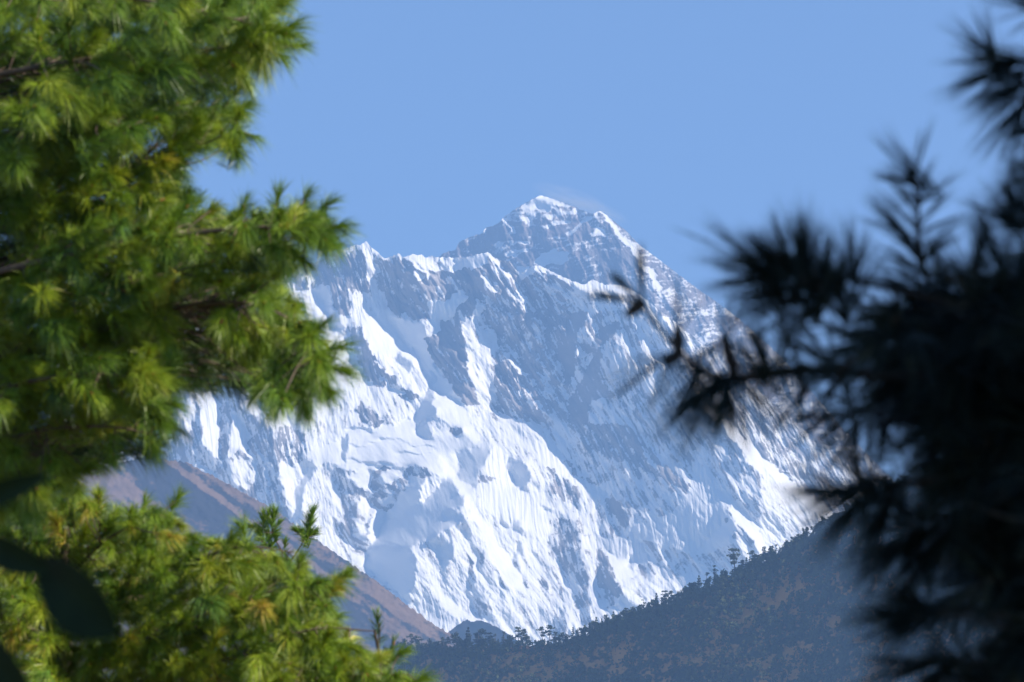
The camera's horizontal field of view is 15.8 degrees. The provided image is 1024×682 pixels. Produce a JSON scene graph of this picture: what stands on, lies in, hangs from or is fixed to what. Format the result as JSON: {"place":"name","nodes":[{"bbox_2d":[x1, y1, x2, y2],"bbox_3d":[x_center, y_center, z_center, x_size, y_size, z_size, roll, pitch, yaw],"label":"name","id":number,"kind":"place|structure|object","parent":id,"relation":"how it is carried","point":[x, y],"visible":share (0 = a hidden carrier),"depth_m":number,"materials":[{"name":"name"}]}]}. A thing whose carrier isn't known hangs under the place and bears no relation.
{"place":"outdoors","nodes":[
{"label":"outdoors","id":0,"kind":"place"},
{"bbox_2d":[1,457,469,680],"bbox_3d":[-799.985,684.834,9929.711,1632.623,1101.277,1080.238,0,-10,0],"label":"brown hillside","id":1,"kind":"structure","parent":0,"point":[214,503],"depth_m":10138.05,"materials":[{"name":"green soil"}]},
{"bbox_2d":[51,241,866,645],"bbox_3d":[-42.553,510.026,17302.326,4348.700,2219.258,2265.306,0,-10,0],"label":"snow wall","id":2,"kind":"structure","parent":0,"point":[477,449],"depth_m":17194.65,"materials":[{"name":"white snow"}]},
{"bbox_2d":[449,619,522,646],"bbox_3d":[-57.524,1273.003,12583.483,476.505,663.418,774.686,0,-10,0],"label":"wooded knoll","id":3,"kind":"structure","parent":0,"point":[474,627],"depth_m":12631.11,"materials":[{"name":"green plant"}]},
{"bbox_2d":[0,0,1023,479],"label":"sky","id":4,"kind":"structure","parent":0,"point":[435,121],"materials":[{"name":"blue"}]},
{"bbox_2d":[439,196,892,479],"bbox_3d":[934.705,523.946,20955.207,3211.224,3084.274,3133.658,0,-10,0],"label":"snow peak","id":5,"kind":"structure","parent":0,"point":[570,242],"depth_m":21516.35,"materials":[{"name":"white snow"}]},
{"bbox_2d":[349,478,999,681],"bbox_3d":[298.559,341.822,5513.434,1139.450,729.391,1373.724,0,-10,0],"label":"forest hill","id":6,"kind":"structure","parent":0,"point":[779,596],"depth_m":5530.20,"materials":[{"name":"green plant"}]},
{"bbox_2d":[406,634,415,643],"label":"hill tree","id":7,"kind":"object","parent":6,"relation":"on","point":[410,636],"visible":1,"depth_m":5952.14,"materials":[{"name":"green plant"}]},
{"bbox_2d":[423,638,432,650],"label":"hill tree","id":8,"kind":"object","parent":6,"relation":"on","point":[428,644],"visible":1,"depth_m":5920.15,"materials":[{"name":"green plant"}]},
{"bbox_2d":[450,632,460,642],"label":"hill tree","id":9,"kind":"object","parent":6,"relation":"on","point":[455,639],"visible":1,"depth_m":5883.59,"materials":[{"name":"green plant"}]},
{"bbox_2d":[463,627,472,648],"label":"hill tree","id":10,"kind":"object","parent":6,"relation":"on","point":[466,633],"visible":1,"depth_m":5872.81,"materials":[{"name":"green plant"}]},
{"bbox_2d":[473,628,486,643],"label":"hill tree","id":11,"kind":"object","parent":6,"relation":"on","point":[481,631],"visible":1,"depth_m":5859.20,"materials":[{"name":"green plant"}]},
{"bbox_2d":[485,632,494,646],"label":"hill tree","id":12,"kind":"object","parent":6,"relation":"on","point":[489,638],"visible":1,"depth_m":5843.37,"materials":[{"name":"green plant"}]},
{"bbox_2d":[507,635,513,645],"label":"hill tree","id":13,"kind":"object","parent":6,"relation":"on","point":[510,638],"visible":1,"depth_m":5811.75,"materials":[{"name":"green plant"}]},
{"bbox_2d":[514,626,523,641],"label":"hill tree","id":14,"kind":"object","parent":6,"relation":"on","point":[518,631],"visible":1,"depth_m":5809.76,"materials":[{"name":"green plant"}]},
{"bbox_2d":[517,636,523,648],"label":"hill tree","id":15,"kind":"object","parent":6,"relation":"on","point":[521,638],"visible":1,"depth_m":5803.08,"materials":[{"name":"green plant"}]},
{"bbox_2d":[520,629,527,644],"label":"hill tree","id":16,"kind":"object","parent":6,"relation":"on","point":[523,631],"visible":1,"depth_m":5803.71,"materials":[{"name":"green plant"}]},
{"bbox_2d":[536,626,545,647],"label":"hill tree","id":17,"kind":"object","parent":6,"relation":"on","point":[542,635],"visible":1,"depth_m":5782.41,"materials":[{"name":"green plant"}]},
{"bbox_2d":[545,625,554,641],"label":"hill tree","id":18,"kind":"object","parent":6,"relation":"on","point":[550,627],"visible":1,"depth_m":5775.21,"materials":[{"name":"green plant"}]},
{"bbox_2d":[557,632,565,640],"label":"hill tree","id":19,"kind":"object","parent":6,"relation":"on","point":[560,636],"visible":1,"depth_m":5755.88,"materials":[{"name":"green plant"}]},
{"bbox_2d":[572,630,581,638],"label":"hill tree","id":20,"kind":"object","parent":6,"relation":"on","point":[575,635],"visible":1,"depth_m":5740.89,"materials":[{"name":"green plant"}]},
{"bbox_2d":[586,622,594,638],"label":"hill tree","id":21,"kind":"object","parent":6,"relation":"on","point":[590,631],"visible":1,"depth_m":5724.07,"materials":[{"name":"green plant"}]},
{"bbox_2d":[632,649,639,662],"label":"hill tree","id":22,"kind":"object","parent":6,"relation":"on","point":[634,655],"visible":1,"depth_m":5620.24,"materials":[{"name":"green plant"}]},
{"bbox_2d":[422,572,872,679],"bbox_3d":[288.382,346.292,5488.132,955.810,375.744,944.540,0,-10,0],"label":"autumn scrub","id":23,"kind":"object","parent":6,"relation":"on","point":[656,668],"visible":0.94,"depth_m":5630.38,"materials":[{"name":"plant"}]},
{"bbox_2d":[661,590,667,598],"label":"hill tree","id":24,"kind":"object","parent":6,"relation":"on","point":[664,595],"visible":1,"depth_m":5664.51,"materials":[{"name":"green plant"}]},
{"bbox_2d":[377,462,1012,681],"bbox_3d":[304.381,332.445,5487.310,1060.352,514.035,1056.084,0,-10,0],"label":"forest","id":25,"kind":"object","parent":6,"relation":"on","point":[681,599],"visible":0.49,"depth_m":5550.12,"materials":[{"name":"green plant"}]},
{"bbox_2d":[696,575,701,588],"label":"hill tree","id":26,"kind":"object","parent":6,"relation":"on","point":[699,580],"visible":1,"depth_m":5625.98,"materials":[{"name":"green plant"}]},
{"bbox_2d":[726,548,739,569],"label":"hill tree","id":27,"kind":"object","parent":6,"relation":"on","point":[733,557],"visible":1,"depth_m":5603.58,"materials":[{"name":"green plant"}]},
{"bbox_2d":[747,550,757,559],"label":"hill tree","id":28,"kind":"object","parent":6,"relation":"on","point":[751,551],"visible":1,"depth_m":5592.57,"materials":[{"name":"green plant"}]},
{"bbox_2d":[762,546,767,562],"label":"hill tree","id":29,"kind":"object","parent":6,"relation":"on","point":[764,552],"visible":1,"depth_m":5585.23,"materials":[{"name":"green plant"}]},
{"bbox_3d":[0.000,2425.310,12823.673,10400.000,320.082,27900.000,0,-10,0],"label":"ground","id":30,"kind":"structure","parent":0,"visible":0},
{"bbox_2d":[0,472,118,681],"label":"broadleaf shrub","id":31,"kind":"object","parent":30,"relation":"on","point":[75,602],"visible":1,"depth_m":5.97,"materials":[{"name":"green plant"}]},
{"bbox_2d":[0,0,373,544],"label":"pine tree","id":32,"kind":"object","parent":30,"relation":"on","point":[60,356],"visible":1,"depth_m":20.37,"materials":[{"name":"green plant"}]},
{"bbox_2d":[0,476,444,681],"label":"pine tree","id":33,"kind":"object","parent":30,"relation":"on","point":[208,611],"visible":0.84,"depth_m":24.62,"materials":[{"name":"green plant"}]},
{"bbox_2d":[246,501,345,671],"bbox_3d":[-2.782,5.841,45.287,1.197,7.851,1.183,-3,-10,16],"label":"pine tree","id":34,"kind":"object","parent":30,"relation":"on","point":[306,532],"visible":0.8,"depth_m":45.88,"materials":[{"name":"green plant"}]},
{"bbox_2d":[583,0,1023,681],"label":"pine tree","id":35,"kind":"object","parent":30,"relation":"on","point":[943,372],"visible":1,"depth_m":7.56,"materials":[{"name":"green plant"}]}
]}

